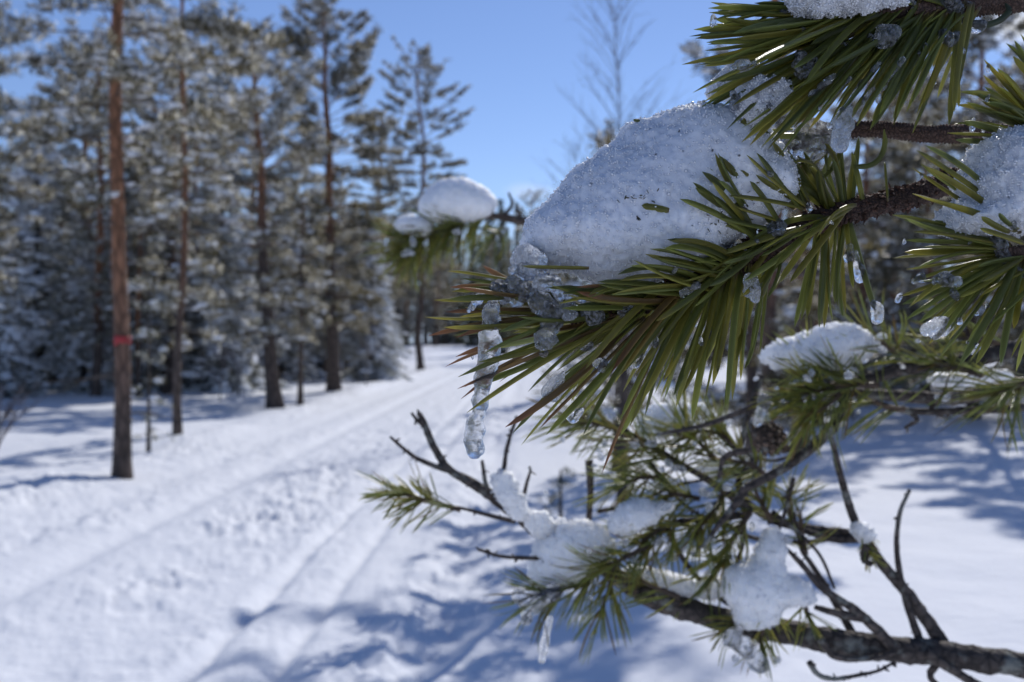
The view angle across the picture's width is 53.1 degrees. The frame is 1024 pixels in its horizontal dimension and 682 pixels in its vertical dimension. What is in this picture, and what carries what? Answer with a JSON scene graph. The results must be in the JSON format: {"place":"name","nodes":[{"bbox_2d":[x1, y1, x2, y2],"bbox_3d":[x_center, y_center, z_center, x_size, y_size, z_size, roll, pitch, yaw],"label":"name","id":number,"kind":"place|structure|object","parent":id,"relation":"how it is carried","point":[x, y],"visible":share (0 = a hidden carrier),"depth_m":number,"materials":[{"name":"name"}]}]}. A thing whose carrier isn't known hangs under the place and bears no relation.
{"place":"outdoors","nodes":[
{"label":"outdoors","id":0,"kind":"place"},
{"bbox_2d":[0,342,1023,681],"bbox_3d":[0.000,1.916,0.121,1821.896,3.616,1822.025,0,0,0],"label":"snowy ground","id":1,"kind":"structure","parent":0,"point":[244,536],"depth_m":7.90,"materials":[{"name":"white snow"}]},
{"bbox_2d":[0,371,46,443],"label":"bare sapling","id":2,"kind":"object","parent":1,"relation":"on","point":[6,415],"visible":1,"depth_m":12.84,"materials":[{"name":"brown plant"}]},
{"bbox_2d":[0,203,52,398],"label":"spruce tree","id":3,"kind":"object","parent":1,"relation":"on","point":[13,360],"visible":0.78,"depth_m":26.44,"materials":[{"name":"green plant"}]},
{"bbox_2d":[0,140,63,366],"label":"pine tree","id":4,"kind":"object","parent":1,"relation":"on","point":[9,170],"visible":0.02,"depth_m":32.91,"materials":[{"name":"green plant"}]},
{"bbox_2d":[0,0,69,306],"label":"pine tree","id":5,"kind":"object","parent":1,"relation":"on","point":[17,190],"visible":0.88,"depth_m":22.31,"materials":[{"name":"green plant"}]},
{"bbox_2d":[0,97,113,391],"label":"spruce tree","id":6,"kind":"object","parent":1,"relation":"on","point":[31,278],"visible":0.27,"depth_m":29.50,"materials":[{"name":"green plant"}]},
{"bbox_2d":[41,247,113,393],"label":"spruce tree","id":7,"kind":"object","parent":1,"relation":"on","point":[82,363],"visible":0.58,"depth_m":28.17,"materials":[{"name":"green plant"}]},
{"bbox_2d":[27,33,138,317],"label":"pine tree","id":8,"kind":"object","parent":1,"relation":"on","point":[86,147],"visible":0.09,"depth_m":32.39,"materials":[{"name":"green plant"}]},
{"bbox_2d":[23,11,173,395],"bbox_3d":[-10.755,-3.396,26.953,4.041,10.250,4.113,0,0,0],"label":"pine tree","id":9,"kind":"object","parent":1,"relation":"on","point":[96,287],"visible":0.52,"depth_m":26.74,"materials":[{"name":"green plant"}]},
{"bbox_2d":[86,215,141,384],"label":"spruce tree","id":10,"kind":"object","parent":1,"relation":"on","point":[106,233],"visible":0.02,"depth_m":32.79,"materials":[{"name":"green plant"}]},
{"bbox_2d":[85,149,195,396],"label":"pine tree","id":11,"kind":"object","parent":1,"relation":"on","point":[155,345],"visible":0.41,"depth_m":26.83,"materials":[{"name":"green plant"}]},
{"bbox_2d":[0,0,294,478],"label":"pine tree","id":12,"kind":"object","parent":1,"relation":"on","point":[119,70],"visible":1,"depth_m":11.54,"materials":[{"name":"green plant"}]},
{"bbox_2d":[131,291,177,451],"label":"spruce sapling","id":13,"kind":"object","parent":1,"relation":"on","point":[149,432],"visible":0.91,"depth_m":14.58,"materials":[{"name":"green plant"}]},
{"bbox_2d":[103,129,217,392],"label":"spruce tree","id":14,"kind":"object","parent":1,"relation":"on","point":[155,370],"visible":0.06,"depth_m":29.61,"materials":[{"name":"green plant"}]},
{"bbox_2d":[102,28,231,393],"bbox_3d":[-9.654,-3.607,28.704,3.630,10.653,3.936,0,0,24],"label":"pine tree","id":15,"kind":"object","parent":1,"relation":"on","point":[167,387],"visible":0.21,"depth_m":28.65,"materials":[{"name":"green plant"}]},
{"bbox_2d":[94,0,270,434],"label":"pine tree","id":16,"kind":"object","parent":1,"relation":"on","point":[178,205],"visible":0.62,"depth_m":16.48,"materials":[{"name":"green plant"}]},
{"bbox_2d":[158,96,258,320],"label":"pine tree","id":17,"kind":"object","parent":1,"relation":"on","point":[194,148],"visible":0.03,"depth_m":34.17,"materials":[{"name":"green plant"}]},
{"bbox_2d":[166,78,255,258],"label":"pine tree","id":18,"kind":"object","parent":1,"relation":"on","point":[235,143],"visible":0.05,"depth_m":39.76,"materials":[{"name":"green plant"}]},
{"bbox_2d":[199,338,239,400],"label":"bare sapling","id":19,"kind":"object","parent":1,"relation":"on","point":[219,383],"visible":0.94,"depth_m":26.18,"materials":[{"name":"brown plant"}]},
{"bbox_2d":[147,139,293,393],"bbox_3d":[-8.632,-1.923,30.323,3.917,8.280,3.870,0,0,41],"label":"spruce tree","id":20,"kind":"object","parent":1,"relation":"on","point":[251,380],"visible":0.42,"depth_m":29.77,"materials":[{"name":"green plant"}]},
{"bbox_2d":[214,85,297,359],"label":"pine tree","id":21,"kind":"object","parent":1,"relation":"on","point":[246,188],"visible":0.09,"depth_m":43.79,"materials":[{"name":"green plant"}]},
{"bbox_2d":[161,30,352,408],"bbox_3d":[-5.800,-2.728,23.865,3.725,9.177,4.374,0,0,20],"label":"pine tree","id":22,"kind":"object","parent":1,"relation":"on","point":[267,301],"visible":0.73,"depth_m":23.80,"materials":[{"name":"green plant"}]},
{"bbox_2d":[256,269,319,381],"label":"spruce tree","id":23,"kind":"object","parent":1,"relation":"on","point":[284,361],"visible":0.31,"depth_m":37.75,"materials":[{"name":"green plant"}]},
{"bbox_2d":[258,231,325,380],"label":"spruce tree","id":24,"kind":"object","parent":1,"relation":"on","point":[320,374],"visible":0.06,"depth_m":40.88,"materials":[{"name":"green plant"}]},
{"bbox_2d":[270,191,344,404],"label":"pine tree","id":25,"kind":"object","parent":1,"relation":"on","point":[326,251],"visible":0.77,"depth_m":24.44,"materials":[{"name":"green plant"}]},
{"bbox_2d":[244,0,403,390],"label":"pine tree","id":26,"kind":"object","parent":1,"relation":"on","point":[322,9],"visible":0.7,"depth_m":29.75,"materials":[{"name":"green plant"}]},
{"bbox_2d":[296,171,362,380],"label":"pine tree","id":27,"kind":"object","parent":1,"relation":"on","point":[351,301],"visible":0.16,"depth_m":38.21,"materials":[{"name":"green plant"}]},
{"bbox_2d":[298,193,368,362],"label":"pine tree","id":28,"kind":"object","parent":1,"relation":"on","point":[346,335],"visible":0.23,"depth_m":36.56,"materials":[{"name":"green plant"}]},
{"bbox_2d":[336,228,389,376],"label":"pine tree","id":29,"kind":"object","parent":1,"relation":"on","point":[357,246],"visible":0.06,"depth_m":42.50,"materials":[{"name":"green plant"}]},
{"bbox_2d":[339,216,414,381],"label":"spruce tree","id":30,"kind":"object","parent":1,"relation":"on","point":[381,367],"visible":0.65,"depth_m":38.43,"materials":[{"name":"green plant"}]},
{"bbox_2d":[347,260,408,375],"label":"spruce tree","id":31,"kind":"object","parent":1,"relation":"on","point":[396,360],"visible":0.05,"depth_m":43.91,"materials":[{"name":"green plant"}]},
{"bbox_2d":[345,106,417,329],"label":"pine tree","id":32,"kind":"object","parent":1,"relation":"on","point":[378,192],"visible":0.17,"depth_m":57.90,"materials":[{"name":"green plant"}]},
{"bbox_2d":[391,260,418,345],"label":"pine tree","id":33,"kind":"object","parent":1,"relation":"on","point":[407,323],"visible":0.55,"depth_m":126.51,"materials":[{"name":"green plant"}]},
{"bbox_2d":[359,35,475,370],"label":"pine tree","id":34,"kind":"object","parent":1,"relation":"on","point":[410,125],"visible":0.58,"depth_m":52.84,"materials":[{"name":"green plant"}]},
{"bbox_2d":[418,253,450,345],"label":"pine tree","id":35,"kind":"object","parent":1,"relation":"on","point":[435,314],"visible":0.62,"depth_m":131.28,"materials":[{"name":"green plant"}]},
{"bbox_2d":[425,256,455,344],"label":"pine tree","id":36,"kind":"object","parent":1,"relation":"on","point":[444,315],"visible":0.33,"depth_m":145.31,"materials":[{"name":"green plant"}]},
{"bbox_2d":[433,255,464,344],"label":"pine tree","id":37,"kind":"object","parent":1,"relation":"on","point":[454,304],"visible":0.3,"depth_m":148.86,"materials":[{"name":"green plant"}]},
{"bbox_2d":[437,238,462,344],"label":"spruce tree","id":38,"kind":"object","parent":1,"relation":"on","point":[452,338],"visible":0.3,"depth_m":152.00,"materials":[{"name":"green plant"}]},
{"bbox_2d":[450,235,469,344],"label":"spruce tree","id":39,"kind":"object","parent":1,"relation":"on","point":[462,339],"visible":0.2,"depth_m":161.82,"materials":[{"name":"green plant"}]},
{"bbox_2d":[457,235,480,346],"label":"spruce tree","id":40,"kind":"object","parent":1,"relation":"on","point":[471,340],"visible":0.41,"depth_m":125.23,"materials":[{"name":"green plant"}]},
{"bbox_2d":[489,198,519,354],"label":"spruce tree","id":41,"kind":"object","parent":1,"relation":"on","point":[501,267],"visible":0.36,"depth_m":91.77,"materials":[{"name":"green plant"}]},
{"bbox_2d":[505,189,545,352],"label":"pine tree","id":42,"kind":"object","parent":1,"relation":"on","point":[533,199],"visible":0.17,"depth_m":72.92,"materials":[{"name":"green plant"}]},
{"bbox_2d":[537,466,575,519],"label":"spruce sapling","id":43,"kind":"object","parent":1,"relation":"on","point":[559,485],"visible":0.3,"depth_m":6.59,"materials":[{"name":"green plant"}]},
{"bbox_2d":[575,139,652,469],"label":"pine tree","id":44,"kind":"object","parent":1,"relation":"on","point":[616,391],"visible":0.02,"depth_m":11.86,"materials":[{"name":"green plant"}]},
{"bbox_2d":[539,0,703,403],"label":"birch tree","id":45,"kind":"object","parent":1,"relation":"on","point":[619,108],"visible":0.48,"depth_m":23.86,"materials":[{"name":"brown plant"}]},
{"bbox_2d":[512,115,743,510],"bbox_3d":[0.894,-0.014,8.152,1.893,3.470,1.611,0,0,0],"label":"pine tree","id":46,"kind":"object","parent":1,"relation":"on","point":[567,280],"visible":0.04,"depth_m":7.97,"materials":[{"name":"green plant"}]},
{"bbox_2d":[354,409,1023,681],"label":"pine branch","id":47,"kind":"object","parent":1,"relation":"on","point":[879,643],"visible":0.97,"depth_m":0.75,"materials":[{"name":"green plant"}]},
{"bbox_2d":[489,468,529,521],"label":"snow heap","id":48,"kind":"object","parent":47,"relation":"on","point":[510,496],"visible":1,"depth_m":0.74,"materials":[{"name":"white snow"}]},
{"bbox_2d":[511,583,561,619],"bbox_3d":[0.018,0.187,0.735,0.037,0.027,0.015,0,0,0],"label":"ice glaze","id":49,"kind":"object","parent":47,"relation":"attached to","point":[522,598],"visible":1,"depth_m":0.73,"materials":[{"name":"white"}]},
{"bbox_2d":[523,509,556,538],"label":"snow heap","id":50,"kind":"object","parent":47,"relation":"attached to","point":[542,524],"visible":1,"depth_m":0.74,"materials":[{"name":"white snow"}]},
{"bbox_2d":[538,615,552,663],"bbox_3d":[0.024,0.213,0.730,0.011,0.034,0.007,0,0,0],"label":"icicle","id":51,"kind":"object","parent":47,"relation":"hanging from","point":[544,643],"visible":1,"depth_m":0.73,"materials":[{"name":"white"}]},
{"bbox_2d":[527,516,616,593],"bbox_3d":[0.044,0.160,0.754,0.067,0.062,0.038,0,0,0],"label":"snow heap","id":52,"kind":"object","parent":47,"relation":"on","point":[575,533],"visible":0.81,"depth_m":0.74,"materials":[{"name":"white snow"}]},
{"bbox_2d":[622,565,723,600],"bbox_3d":[0.120,0.182,0.770,0.086,0.027,0.024,0,0,0],"label":"snow heap","id":53,"kind":"object","parent":47,"relation":"on","point":[684,588],"visible":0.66,"depth_m":0.76,"materials":[{"name":"white snow"}]},
{"bbox_2d":[522,374,851,639],"bbox_3d":[0.137,0.119,0.755,0.261,0.197,0.100,0,0,0],"label":"pine branch","id":54,"kind":"object","parent":47,"relation":"on","point":[747,507],"visible":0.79,"depth_m":0.75,"materials":[{"name":"green plant"}]},
{"bbox_2d":[607,497,675,536],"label":"snow heap","id":55,"kind":"object","parent":54,"relation":"attached to","point":[638,513],"visible":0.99,"depth_m":0.73,"materials":[{"name":"white snow"}]},
{"bbox_2d":[636,401,709,439],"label":"snow heap","id":56,"kind":"object","parent":54,"relation":"attached to","point":[658,412],"visible":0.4,"depth_m":0.78,"materials":[{"name":"white snow"}]},
{"bbox_2d":[657,286,1023,548],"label":"pine branch","id":57,"kind":"object","parent":54,"relation":"attached to","point":[771,439],"visible":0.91,"depth_m":0.69,"materials":[{"name":"green plant"}]},
{"bbox_2d":[753,393,771,426],"bbox_3d":[0.169,0.047,0.690,0.013,0.023,0.010,0,0,0],"label":"icicle","id":58,"kind":"object","parent":57,"relation":"hanging from","point":[761,411],"visible":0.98,"depth_m":0.69,"materials":[{"name":"white"}]},
{"bbox_2d":[757,321,876,370],"bbox_3d":[0.208,0.004,0.701,0.082,0.036,0.035,0,0,0],"label":"snow heap","id":59,"kind":"object","parent":57,"relation":"on","point":[856,335],"visible":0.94,"depth_m":0.69,"materials":[{"name":"white snow"}]},
{"bbox_2d":[926,357,1013,389],"bbox_3d":[0.309,0.023,0.715,0.082,0.024,0.021,0,0,0],"label":"snow heap","id":60,"kind":"object","parent":57,"relation":"on","point":[959,378],"visible":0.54,"depth_m":0.71,"materials":[{"name":"white snow"}]},
{"bbox_2d":[722,626,768,673],"bbox_3d":[0.168,0.222,0.735,0.034,0.034,0.014,0,0,0],"label":"ice glaze","id":61,"kind":"object","parent":47,"relation":"attached to","point":[739,641],"visible":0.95,"depth_m":0.73,"materials":[{"name":"white"}]},
{"bbox_2d":[721,526,817,630],"bbox_3d":[0.184,0.171,0.735,0.070,0.075,0.037,0,0,0],"label":"snow heap","id":62,"kind":"object","parent":47,"relation":"on","point":[766,589],"visible":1,"depth_m":0.73,"materials":[{"name":"white snow"}]},
{"bbox_2d":[767,436,948,640],"bbox_3d":[0.260,0.151,0.764,0.136,0.160,0.057,0,0,0],"label":"pine branch","id":63,"kind":"object","parent":47,"relation":"attached to","point":[914,606],"visible":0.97,"depth_m":0.77,"materials":[{"name":"brown plant"}]},
{"bbox_2d":[848,520,876,543],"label":"snow heap","id":64,"kind":"object","parent":63,"relation":"on","point":[859,530],"visible":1,"depth_m":0.76,"materials":[{"name":"white snow"}]},
{"bbox_2d":[744,0,795,427],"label":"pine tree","id":65,"kind":"object","parent":1,"relation":"on","point":[771,308],"visible":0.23,"depth_m":15.32,"materials":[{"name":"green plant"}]},
{"bbox_2d":[678,17,889,478],"bbox_3d":[2.863,-0.978,11.548,2.830,5.593,3.049,0,0,-33],"label":"pine tree","id":66,"kind":"object","parent":1,"relation":"on","point":[740,398],"visible":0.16,"depth_m":11.29,"materials":[{"name":"green plant"}]},
{"bbox_2d":[745,119,864,374],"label":"pine tree","id":67,"kind":"object","parent":1,"relation":"on","point":[847,168],"visible":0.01,"depth_m":26.76,"materials":[{"name":"green plant"}]},
{"bbox_2d":[776,1,845,453],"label":"pine tree","id":68,"kind":"object","parent":1,"relation":"on","point":[798,328],"visible":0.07,"depth_m":13.98,"materials":[{"name":"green plant"}]},
{"bbox_2d":[757,154,884,426],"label":"pine tree","id":69,"kind":"object","parent":1,"relation":"on","point":[837,314],"visible":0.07,"depth_m":17.30,"materials":[{"name":"green plant"}]},
{"bbox_2d":[784,73,954,405],"bbox_3d":[7.316,-2.511,20.972,3.851,8.206,3.844,0,0,0],"label":"pine tree","id":70,"kind":"object","parent":1,"relation":"on","point":[869,157],"visible":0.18,"depth_m":20.51,"materials":[{"name":"green plant"}]},
{"bbox_2d":[845,115,962,388],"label":"pine tree","id":71,"kind":"object","parent":1,"relation":"on","point":[880,171],"visible":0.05,"depth_m":25.87,"materials":[{"name":"green plant"}]},
{"bbox_2d":[853,71,966,364],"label":"pine tree","id":72,"kind":"object","parent":1,"relation":"on","point":[905,278],"visible":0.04,"depth_m":29.60,"materials":[{"name":"green plant"}]},
{"bbox_2d":[855,71,1003,391],"bbox_3d":[9.381,-2.234,23.086,3.276,7.551,3.324,0,0,-38],"label":"pine tree","id":73,"kind":"object","parent":1,"relation":"on","point":[942,105],"visible":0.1,"depth_m":22.86,"materials":[{"name":"green plant"}]},
{"bbox_2d":[858,12,1023,418],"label":"pine tree","id":74,"kind":"object","parent":1,"relation":"on","point":[983,43],"visible":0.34,"depth_m":17.05,"materials":[{"name":"green plant"}]},
{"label":"pine tree","id":75,"kind":"object","parent":1,"relation":"on","visible":0},
{"bbox_2d":[682,0,1023,157],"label":"pine branch","id":76,"kind":"object","parent":75,"relation":"attached to","point":[859,56],"visible":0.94,"depth_m":0.30,"materials":[{"name":"green plant"}]},
{"bbox_2d":[704,61,759,99],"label":"snow heap","id":77,"kind":"object","parent":76,"relation":"attached to","point":[725,70],"visible":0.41,"depth_m":0.32,"materials":[{"name":"white snow"}]},
{"bbox_2d":[729,74,793,126],"bbox_3d":[0.074,-0.072,0.305,0.019,0.017,0.017,0,0,0],"label":"snow heap","id":78,"kind":"object","parent":76,"relation":"attached to","point":[781,90],"visible":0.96,"depth_m":0.30,"materials":[{"name":"white snow"}]},
{"bbox_2d":[791,50,817,78],"bbox_3d":[0.086,-0.081,0.301,0.008,0.009,0.004,0,0,0],"label":"ice drop","id":79,"kind":"object","parent":76,"relation":"attached to","point":[802,71],"visible":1,"depth_m":0.30,"materials":[{"name":"white"}]},
{"bbox_2d":[830,105,854,152],"bbox_3d":[0.092,-0.059,0.285,0.006,0.013,0.006,0,0,0],"label":"ice drop","id":80,"kind":"object","parent":76,"relation":"attached to","point":[843,128],"visible":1,"depth_m":0.28,"materials":[{"name":"white"}]},
{"bbox_2d":[784,0,910,19],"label":"snow heap","id":81,"kind":"object","parent":76,"relation":"on","point":[819,9],"visible":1,"depth_m":0.29,"materials":[{"name":"white snow"}]},
{"bbox_2d":[873,24,901,49],"bbox_3d":[0.109,-0.088,0.297,0.008,0.008,0.006,0,0,0],"label":"ice drop","id":82,"kind":"object","parent":76,"relation":"attached to","point":[886,36],"visible":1,"depth_m":0.29,"materials":[{"name":"white"}]},
{"bbox_2d":[937,28,960,46],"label":"ice drop","id":83,"kind":"object","parent":76,"relation":"attached to","point":[951,39],"visible":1,"depth_m":0.30,"materials":[{"name":"white"}]},
{"bbox_2d":[941,0,964,12],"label":"ice drop","id":84,"kind":"object","parent":76,"relation":"attached to","point":[956,6],"visible":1,"depth_m":0.31,"materials":[{"name":"white"}]},
{"bbox_2d":[772,120,1012,210],"bbox_3d":[0.551,-0.174,0.575,1.079,0.264,0.048,0,0,-27],"label":"pine branch","id":85,"kind":"object","parent":75,"relation":"attached to","point":[938,134],"visible":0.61,"depth_m":0.34,"materials":[{"name":"brown plant"}]},
{"bbox_2d":[782,117,831,162],"bbox_3d":[0.094,-0.064,0.326,0.019,0.015,0.010,0,0,0],"label":"ice glaze","id":86,"kind":"object","parent":85,"relation":"attached to","point":[813,139],"visible":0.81,"depth_m":0.32,"materials":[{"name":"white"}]},
{"bbox_2d":[894,35,1023,370],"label":"pine branch","id":87,"kind":"object","parent":75,"relation":"attached to","point":[986,271],"visible":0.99,"depth_m":0.29,"materials":[{"name":"green plant"}]},
{"bbox_2d":[427,119,959,471],"bbox_3d":[0.513,-0.209,0.549,1.173,0.502,0.099,0,0,-25],"label":"pine branch","id":88,"kind":"object","parent":87,"relation":"attached to","point":[717,298],"visible":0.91,"depth_m":0.31,"materials":[{"name":"green plant"}]},
{"bbox_2d":[463,301,501,458],"bbox_3d":[-0.009,0.012,0.312,0.012,0.048,0.008,0,0,0],"label":"icicle","id":89,"kind":"object","parent":88,"relation":"hanging from","point":[475,427],"visible":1,"depth_m":0.31,"materials":[{"name":"white"}]},
{"bbox_2d":[467,274,585,350],"bbox_3d":[0.005,-0.010,0.308,0.037,0.027,0.011,0,0,9],"label":"ice glaze","id":90,"kind":"object","parent":88,"relation":"attached to","point":[538,299],"visible":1,"depth_m":0.30,"materials":[{"name":"white"}]},
{"bbox_2d":[508,243,550,280],"bbox_3d":[0.005,-0.024,0.307,0.013,0.012,0.012,0,0,0],"label":"ice glaze","id":91,"kind":"object","parent":88,"relation":"attached to","point":[522,256],"visible":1,"depth_m":0.30,"materials":[{"name":"white"}]},
{"bbox_2d":[541,374,564,402],"bbox_3d":[0.013,0.015,0.315,0.007,0.009,0.005,0,0,0],"label":"ice drop","id":92,"kind":"object","parent":88,"relation":"attached to","point":[549,386],"visible":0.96,"depth_m":0.31,"materials":[{"name":"white"}]},
{"bbox_2d":[580,310,604,325],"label":"ice drop","id":93,"kind":"object","parent":88,"relation":"attached to","point":[595,317],"visible":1,"depth_m":0.31,"materials":[{"name":"white"}]},
{"bbox_2d":[519,100,800,283],"bbox_3d":[0.046,-0.046,0.322,0.088,0.058,0.052,0,0,0],"label":"snow heap","id":94,"kind":"object","parent":88,"relation":"on","point":[597,218],"visible":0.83,"depth_m":0.30,"materials":[{"name":"white snow"}]},
{"bbox_2d":[742,272,760,303],"bbox_3d":[0.072,-0.016,0.306,0.005,0.009,0.005,0,0,0],"label":"ice drop","id":95,"kind":"object","parent":88,"relation":"attached to","point":[753,286],"visible":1,"depth_m":0.30,"materials":[{"name":"white"}]},
{"bbox_2d":[762,218,786,238],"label":"ice drop","id":96,"kind":"object","parent":88,"relation":"attached to","point":[777,228],"visible":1,"depth_m":0.31,"materials":[{"name":"white"}]},
{"bbox_2d":[853,250,864,282],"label":"ice drop","id":97,"kind":"object","parent":88,"relation":"attached to","point":[858,268],"visible":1,"depth_m":0.32,"materials":[{"name":"white"}]},
{"bbox_2d":[869,299,883,324],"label":"ice drop","id":98,"kind":"object","parent":88,"relation":"attached to","point":[877,311],"visible":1,"depth_m":0.32,"materials":[{"name":"white"}]},
{"bbox_2d":[920,316,953,339],"bbox_3d":[0.125,-0.004,0.301,0.010,0.007,0.006,0,0,0],"label":"ice drop","id":99,"kind":"object","parent":87,"relation":"attached to","point":[934,328],"visible":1,"depth_m":0.30,"materials":[{"name":"white"}]},
{"bbox_2d":[932,271,962,287],"bbox_3d":[0.122,-0.017,0.286,0.009,0.005,0.005,0,0,0],"label":"ice drop","id":100,"kind":"object","parent":87,"relation":"attached to","point":[946,279],"visible":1,"depth_m":0.28,"materials":[{"name":"white"}]},
{"bbox_2d":[932,124,1023,238],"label":"snow heap","id":101,"kind":"object","parent":87,"relation":"on","point":[995,161],"visible":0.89,"depth_m":0.29,"materials":[{"name":"white snow"}]},
{"bbox_2d":[989,232,1011,264],"bbox_3d":[0.144,-0.026,0.301,0.008,0.011,0.006,0,0,0],"label":"ice drop","id":102,"kind":"object","parent":87,"relation":"attached to","point":[1001,245],"visible":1,"depth_m":0.30,"materials":[{"name":"white"}]},
{"bbox_2d":[0,0,1023,344],"label":"sky","id":103,"kind":"structure","parent":0,"point":[513,55],"materials":[{"name":"blue"}]},
{"bbox_2d":[355,192,854,293],"bbox_3d":[0.121,-0.129,1.350,0.661,0.135,0.110,0,0,0],"label":"pine branch","id":104,"kind":"object","parent":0,"point":[440,235],"visible":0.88,"depth_m":1.34,"materials":[{"name":"green plant"}]},
{"bbox_2d":[393,213,433,236],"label":"snow heap","id":105,"kind":"object","parent":104,"relation":"on","point":[400,223],"visible":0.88,"depth_m":1.33,"materials":[{"name":"white snow"}]},
{"bbox_2d":[418,177,496,223],"bbox_3d":[-0.071,-0.184,1.350,0.105,0.063,0.076,0,0,0],"label":"snow heap","id":106,"kind":"object","parent":104,"relation":"on","point":[464,199],"visible":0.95,"depth_m":1.32,"materials":[{"name":"white snow"}]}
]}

